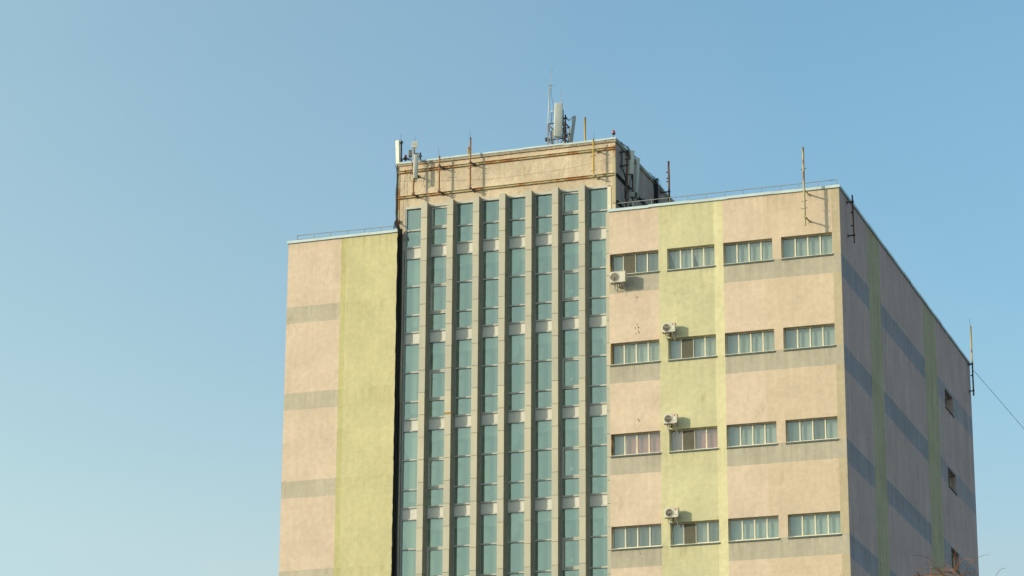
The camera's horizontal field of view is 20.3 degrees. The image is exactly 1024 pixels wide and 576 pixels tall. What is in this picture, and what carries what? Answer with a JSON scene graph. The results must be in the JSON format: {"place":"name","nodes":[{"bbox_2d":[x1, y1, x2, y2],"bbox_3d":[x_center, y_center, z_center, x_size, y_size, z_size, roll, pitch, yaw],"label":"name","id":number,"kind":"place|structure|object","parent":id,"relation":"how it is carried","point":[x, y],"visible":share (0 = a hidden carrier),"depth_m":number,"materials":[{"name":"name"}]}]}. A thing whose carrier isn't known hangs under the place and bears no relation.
{"place":"outdoors","nodes":[
{"label":"outdoors","id":0,"kind":"place"},
{"bbox_2d":[0,0,1023,575],"label":"sky","id":1,"kind":"structure","parent":0,"point":[161,160],"materials":[{"name":"blue"}]},
{"label":"ground","id":2,"kind":"structure","parent":0,"visible":0},
{"bbox_2d":[279,137,978,575],"bbox_3d":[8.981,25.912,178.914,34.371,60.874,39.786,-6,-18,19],"label":"office building","id":3,"kind":"structure","parent":2,"relation":"on","point":[809,383],"depth_m":166.62,"materials":[{"name":"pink paint"}]},
{"bbox_2d":[297,226,393,239],"bbox_3d":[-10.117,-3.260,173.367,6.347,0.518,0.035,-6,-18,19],"label":"roof railing","id":4,"kind":"object","parent":3,"relation":"on","point":[347,231],"visible":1,"depth_m":173.31,"materials":[{"name":"metal"}]},
{"bbox_2d":[392,227,401,575],"bbox_3d":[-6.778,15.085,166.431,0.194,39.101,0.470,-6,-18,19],"label":"cable bundle","id":5,"kind":"object","parent":3,"relation":"attached to","point":[397,407],"visible":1,"depth_m":168.85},
{"bbox_2d":[393,164,400,237],"bbox_3d":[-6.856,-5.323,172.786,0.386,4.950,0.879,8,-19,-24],"label":"cable bundle","id":6,"kind":"object","parent":3,"relation":"attached to","point":[396,223],"visible":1,"depth_m":172.84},
{"bbox_2d":[400,140,402,161],"bbox_3d":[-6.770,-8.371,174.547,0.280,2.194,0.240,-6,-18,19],"label":"roof pipe","id":7,"kind":"object","parent":3,"relation":"on","point":[401,142],"visible":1,"depth_m":174.47,"materials":[{"name":"grey metal"}]},
{"bbox_2d":[395,140,399,166],"bbox_3d":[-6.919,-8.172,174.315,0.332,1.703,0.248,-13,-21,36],"label":"panel antenna","id":8,"kind":"object","parent":7,"relation":"attached to","point":[397,151],"visible":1,"depth_m":174.24,"materials":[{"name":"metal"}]},
{"bbox_2d":[412,148,418,197],"bbox_3d":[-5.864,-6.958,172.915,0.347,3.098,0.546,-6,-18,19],"label":"pipe mast","id":9,"kind":"object","parent":3,"relation":"attached to","point":[413,192],"visible":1,"depth_m":172.65,"materials":[{"name":"metal"}]},
{"bbox_2d":[408,150,411,157],"bbox_3d":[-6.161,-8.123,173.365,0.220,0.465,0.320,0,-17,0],"label":"radio unit","id":10,"kind":"object","parent":9,"relation":"attached to","point":[409,153],"visible":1,"depth_m":173.26,"materials":[{"name":"metal"}]},
{"bbox_2d":[412,141,417,147],"bbox_3d":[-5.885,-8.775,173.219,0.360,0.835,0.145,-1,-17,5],"label":"plate antenna","id":11,"kind":"object","parent":9,"relation":"attached to","point":[414,144],"visible":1,"depth_m":173.11,"materials":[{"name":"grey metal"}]},
{"bbox_2d":[413,154,417,178],"bbox_3d":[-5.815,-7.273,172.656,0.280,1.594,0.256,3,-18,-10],"label":"panel antenna","id":12,"kind":"object","parent":9,"relation":"attached to","point":[415,170],"visible":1,"depth_m":172.53,"materials":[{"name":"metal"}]},
{"bbox_2d":[437,148,444,194],"bbox_3d":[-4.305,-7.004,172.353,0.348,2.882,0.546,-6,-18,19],"label":"pipe mast","id":13,"kind":"object","parent":3,"relation":"attached to","point":[439,171],"visible":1,"depth_m":172.08,"materials":[{"name":"metal"}]},
{"bbox_2d":[468,137,475,191],"bbox_3d":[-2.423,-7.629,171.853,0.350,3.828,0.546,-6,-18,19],"label":"pipe mast","id":14,"kind":"object","parent":3,"relation":"attached to","point":[469,168],"visible":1,"depth_m":171.49,"materials":[{"name":"metal"}]},
{"bbox_2d":[545,122,569,144],"bbox_3d":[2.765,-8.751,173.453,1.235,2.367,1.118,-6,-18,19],"label":"lattice frame","id":15,"kind":"object","parent":3,"relation":"on","point":[547,139],"visible":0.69,"depth_m":173.30,"materials":[{"name":"grey metal"}]},
{"bbox_2d":[548,73,553,122],"bbox_3d":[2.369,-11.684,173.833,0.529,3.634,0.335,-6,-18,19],"label":"whip antenna","id":16,"kind":"object","parent":15,"relation":"on","point":[549,98],"visible":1,"depth_m":173.90,"materials":[{"name":"metal"}]},
{"bbox_2d":[563,115,572,142],"bbox_3d":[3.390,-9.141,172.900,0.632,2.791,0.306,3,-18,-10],"label":"roof pipe","id":17,"kind":"object","parent":3,"relation":"on","point":[565,117],"visible":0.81,"depth_m":173.06,"materials":[{"name":"grey metal"}]},
{"bbox_2d":[569,115,575,142],"bbox_3d":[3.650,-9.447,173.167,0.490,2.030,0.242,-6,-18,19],"label":"panel antenna","id":18,"kind":"object","parent":17,"relation":"attached to","point":[572,129],"visible":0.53,"depth_m":173.12,"materials":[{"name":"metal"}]},
{"bbox_2d":[584,117,585,140],"bbox_3d":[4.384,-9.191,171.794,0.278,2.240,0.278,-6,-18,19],"label":"roof pipe","id":19,"kind":"object","parent":3,"relation":"on","point":[584,128],"visible":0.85,"depth_m":171.86,"materials":[{"name":"yellow metal"}]},
{"bbox_2d":[591,139,598,178],"bbox_3d":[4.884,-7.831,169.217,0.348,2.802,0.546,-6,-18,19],"label":"pipe mast","id":20,"kind":"object","parent":3,"relation":"attached to","point":[593,170],"visible":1,"depth_m":169.00,"materials":[{"name":"metal"}]},
{"bbox_2d":[610,271,627,290],"bbox_3d":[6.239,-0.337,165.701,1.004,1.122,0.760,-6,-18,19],"label":"air conditioner","id":21,"kind":"object","parent":3,"relation":"attached to","point":[618,277],"visible":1,"depth_m":165.50,"materials":[{"name":"grey metal"}]},
{"bbox_2d":[620,150,628,206],"bbox_3d":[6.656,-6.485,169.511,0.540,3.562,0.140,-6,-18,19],"label":"wall mast","id":22,"kind":"object","parent":3,"relation":"attached to","point":[626,159],"depth_m":169.54,"materials":[{"name":"metal"}]},
{"bbox_2d":[621,149,636,202],"bbox_3d":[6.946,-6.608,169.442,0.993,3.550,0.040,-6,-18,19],"label":"cable bundle","id":23,"kind":"object","parent":22,"relation":"attached to","point":[625,175],"visible":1,"depth_m":169.51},
{"bbox_3d":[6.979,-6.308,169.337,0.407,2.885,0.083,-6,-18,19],"label":"antenna pipe","id":24,"kind":"object","parent":22,"relation":"attached to","visible":0},
{"bbox_2d":[629,150,634,173],"bbox_3d":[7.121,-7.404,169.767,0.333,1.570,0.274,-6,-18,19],"label":"panel antenna","id":25,"kind":"object","parent":24,"relation":"attached to","point":[631,168],"visible":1,"depth_m":169.68,"materials":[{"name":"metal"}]},
{"bbox_2d":[630,192,634,197],"bbox_3d":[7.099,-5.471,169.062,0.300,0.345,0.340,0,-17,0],"label":"radio unit","id":26,"kind":"object","parent":24,"relation":"attached to","point":[632,194],"visible":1,"depth_m":168.93,"materials":[{"name":"metal"}]},
{"bbox_2d":[610,340,659,366],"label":"window","id":27,"kind":"structure","parent":3,"relation":"in","point":[647,352],"depth_m":165.00,"materials":[{"name":"glass"}]},
{"bbox_2d":[612,251,658,275],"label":"window","id":28,"kind":"structure","parent":3,"relation":"in","point":[646,262],"depth_m":166.49,"materials":[{"name":"glass"}]},
{"bbox_2d":[611,432,660,457],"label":"window","id":29,"kind":"structure","parent":3,"relation":"in","point":[638,444],"depth_m":163.35,"materials":[{"name":"glass"}]},
{"bbox_2d":[611,524,661,550],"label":"window","id":30,"kind":"structure","parent":3,"relation":"in","point":[648,536],"depth_m":161.76,"materials":[{"name":"glass"}]},
{"bbox_2d":[634,158,639,193],"bbox_3d":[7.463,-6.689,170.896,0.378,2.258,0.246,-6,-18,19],"label":"panel antenna","id":31,"kind":"object","parent":3,"relation":"attached to","point":[637,174],"visible":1,"depth_m":170.82,"materials":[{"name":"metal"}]},
{"bbox_2d":[648,172,660,203],"bbox_3d":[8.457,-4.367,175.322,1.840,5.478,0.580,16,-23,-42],"label":"cable duct","id":32,"kind":"object","parent":3,"relation":"attached to","point":[656,187],"visible":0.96,"depth_m":176.31,"materials":[{"name":"black metal"}]},
{"bbox_2d":[660,161,670,201],"bbox_3d":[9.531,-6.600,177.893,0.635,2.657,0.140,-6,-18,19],"label":"wall mast","id":33,"kind":"object","parent":3,"relation":"attached to","point":[668,181],"depth_m":177.75,"materials":[{"name":"metal"}]},
{"bbox_2d":[661,322,676,340],"bbox_3d":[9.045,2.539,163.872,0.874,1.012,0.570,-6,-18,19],"label":"air conditioner","id":34,"kind":"object","parent":3,"relation":"attached to","point":[669,328],"visible":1,"depth_m":163.75,"materials":[{"name":"grey metal"}]},
{"bbox_2d":[663,413,678,432],"bbox_3d":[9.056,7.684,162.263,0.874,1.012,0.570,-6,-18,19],"label":"air conditioner","id":35,"kind":"object","parent":3,"relation":"attached to","point":[670,419],"visible":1,"depth_m":162.15,"materials":[{"name":"grey metal"}]},
{"bbox_2d":[664,507,679,526],"bbox_3d":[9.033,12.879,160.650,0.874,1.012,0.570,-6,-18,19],"label":"air conditioner","id":36,"kind":"object","parent":3,"relation":"attached to","point":[671,513],"visible":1,"depth_m":160.53,"materials":[{"name":"grey metal"}]},
{"bbox_2d":[667,245,714,271],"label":"window","id":37,"kind":"structure","parent":3,"relation":"in","point":[695,257],"depth_m":165.52,"materials":[{"name":"glass"}]},
{"bbox_2d":[668,335,716,361],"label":"window","id":38,"kind":"structure","parent":3,"relation":"in","point":[703,347],"depth_m":163.79,"materials":[{"name":"glass"}]},
{"bbox_2d":[669,427,717,453],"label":"window","id":39,"kind":"structure","parent":3,"relation":"in","point":[699,439],"depth_m":162.20,"materials":[{"name":"glass"}]},
{"bbox_2d":[670,520,719,546],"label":"window","id":40,"kind":"structure","parent":3,"relation":"in","point":[705,532],"depth_m":160.58,"materials":[{"name":"glass"}]},
{"bbox_2d":[617,179,836,207],"bbox_3d":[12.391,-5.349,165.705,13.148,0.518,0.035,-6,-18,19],"label":"roof railing","id":41,"kind":"object","parent":3,"relation":"on","point":[733,190],"visible":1,"depth_m":165.69,"materials":[{"name":"metal"}]},
{"bbox_2d":[723,240,772,265],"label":"window","id":42,"kind":"structure","parent":3,"relation":"in","point":[754,251],"depth_m":164.39,"materials":[{"name":"glass"}]},
{"bbox_2d":[725,330,774,356],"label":"window","id":43,"kind":"structure","parent":3,"relation":"in","point":[758,342],"depth_m":162.79,"materials":[{"name":"glass"}]},
{"bbox_2d":[726,422,776,448],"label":"window","id":44,"kind":"structure","parent":3,"relation":"in","point":[761,434],"depth_m":161.21,"materials":[{"name":"glass"}]},
{"bbox_2d":[728,516,778,542],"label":"window","id":45,"kind":"structure","parent":3,"relation":"in","point":[762,528],"depth_m":159.61,"materials":[{"name":"glass"}]},
{"bbox_2d":[801,147,810,225],"bbox_3d":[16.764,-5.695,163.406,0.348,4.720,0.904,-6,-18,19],"label":"pipe mast","id":46,"kind":"object","parent":3,"relation":"attached to","point":[808,194],"visible":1,"depth_m":163.02,"materials":[{"name":"metal"}]},
{"bbox_2d":[781,233,832,259],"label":"window","id":47,"kind":"structure","parent":3,"relation":"in","point":[813,245],"depth_m":163.31,"materials":[{"name":"glass"}]},
{"bbox_2d":[783,324,835,350],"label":"window","id":48,"kind":"structure","parent":3,"relation":"in","point":[813,337],"depth_m":161.69,"materials":[{"name":"glass"}]},
{"bbox_2d":[786,417,837,443],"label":"window","id":49,"kind":"structure","parent":3,"relation":"in","point":[823,429],"depth_m":160.11,"materials":[{"name":"glass"}]},
{"bbox_2d":[788,512,840,538],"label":"window","id":50,"kind":"structure","parent":3,"relation":"in","point":[818,524],"depth_m":158.52,"materials":[{"name":"glass"}]},
{"bbox_2d":[846,195,855,242],"bbox_3d":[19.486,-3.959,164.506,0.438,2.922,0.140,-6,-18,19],"label":"wall mast","id":51,"kind":"object","parent":3,"relation":"attached to","point":[852,212],"depth_m":164.47,"materials":[{"name":"metal"}]},
{"bbox_2d":[945,396,953,416],"bbox_3d":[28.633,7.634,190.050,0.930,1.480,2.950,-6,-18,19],"label":"window","id":52,"kind":"structure","parent":3,"relation":"in","point":[945,396],"depth_m":190.74,"materials":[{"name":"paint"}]},
{"bbox_2d":[948,474,957,494],"bbox_3d":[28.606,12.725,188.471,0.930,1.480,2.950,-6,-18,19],"label":"window","id":53,"kind":"structure","parent":3,"relation":"in","point":[948,474],"depth_m":189.19,"materials":[{"name":"paint"}]},
{"bbox_2d":[968,326,974,395],"bbox_3d":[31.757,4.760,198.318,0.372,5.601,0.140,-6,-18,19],"label":"wall mast","id":54,"kind":"object","parent":3,"relation":"attached to","point":[972,375],"depth_m":198.13,"materials":[{"name":"metal"}]},
{"bbox_2d":[973,370,1023,428],"bbox_3d":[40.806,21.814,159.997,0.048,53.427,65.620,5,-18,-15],"label":"overhead wire","id":55,"kind":"object","parent":54,"relation":"attached to","point":[998,399],"visible":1,"depth_m":193.51,"materials":[{"name":"grey metal"}]},
{"bbox_3d":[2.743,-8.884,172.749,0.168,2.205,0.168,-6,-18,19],"label":"roof pipe","id":56,"kind":"object","parent":3,"relation":"on","visible":0},
{"bbox_2d":[554,103,562,137],"bbox_3d":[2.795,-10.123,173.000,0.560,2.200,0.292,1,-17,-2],"label":"panel antenna","id":57,"kind":"object","parent":56,"relation":"attached to","point":[558,112],"visible":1,"depth_m":172.87,"materials":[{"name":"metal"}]},
{"bbox_2d":[911,543,989,575],"bbox_3d":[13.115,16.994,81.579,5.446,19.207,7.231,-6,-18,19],"label":"birch tree","id":58,"kind":"object","parent":2,"relation":"on","point":[939,570],"visible":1,"depth_m":83.33,"materials":[{"name":"brown plant"}]}
]}

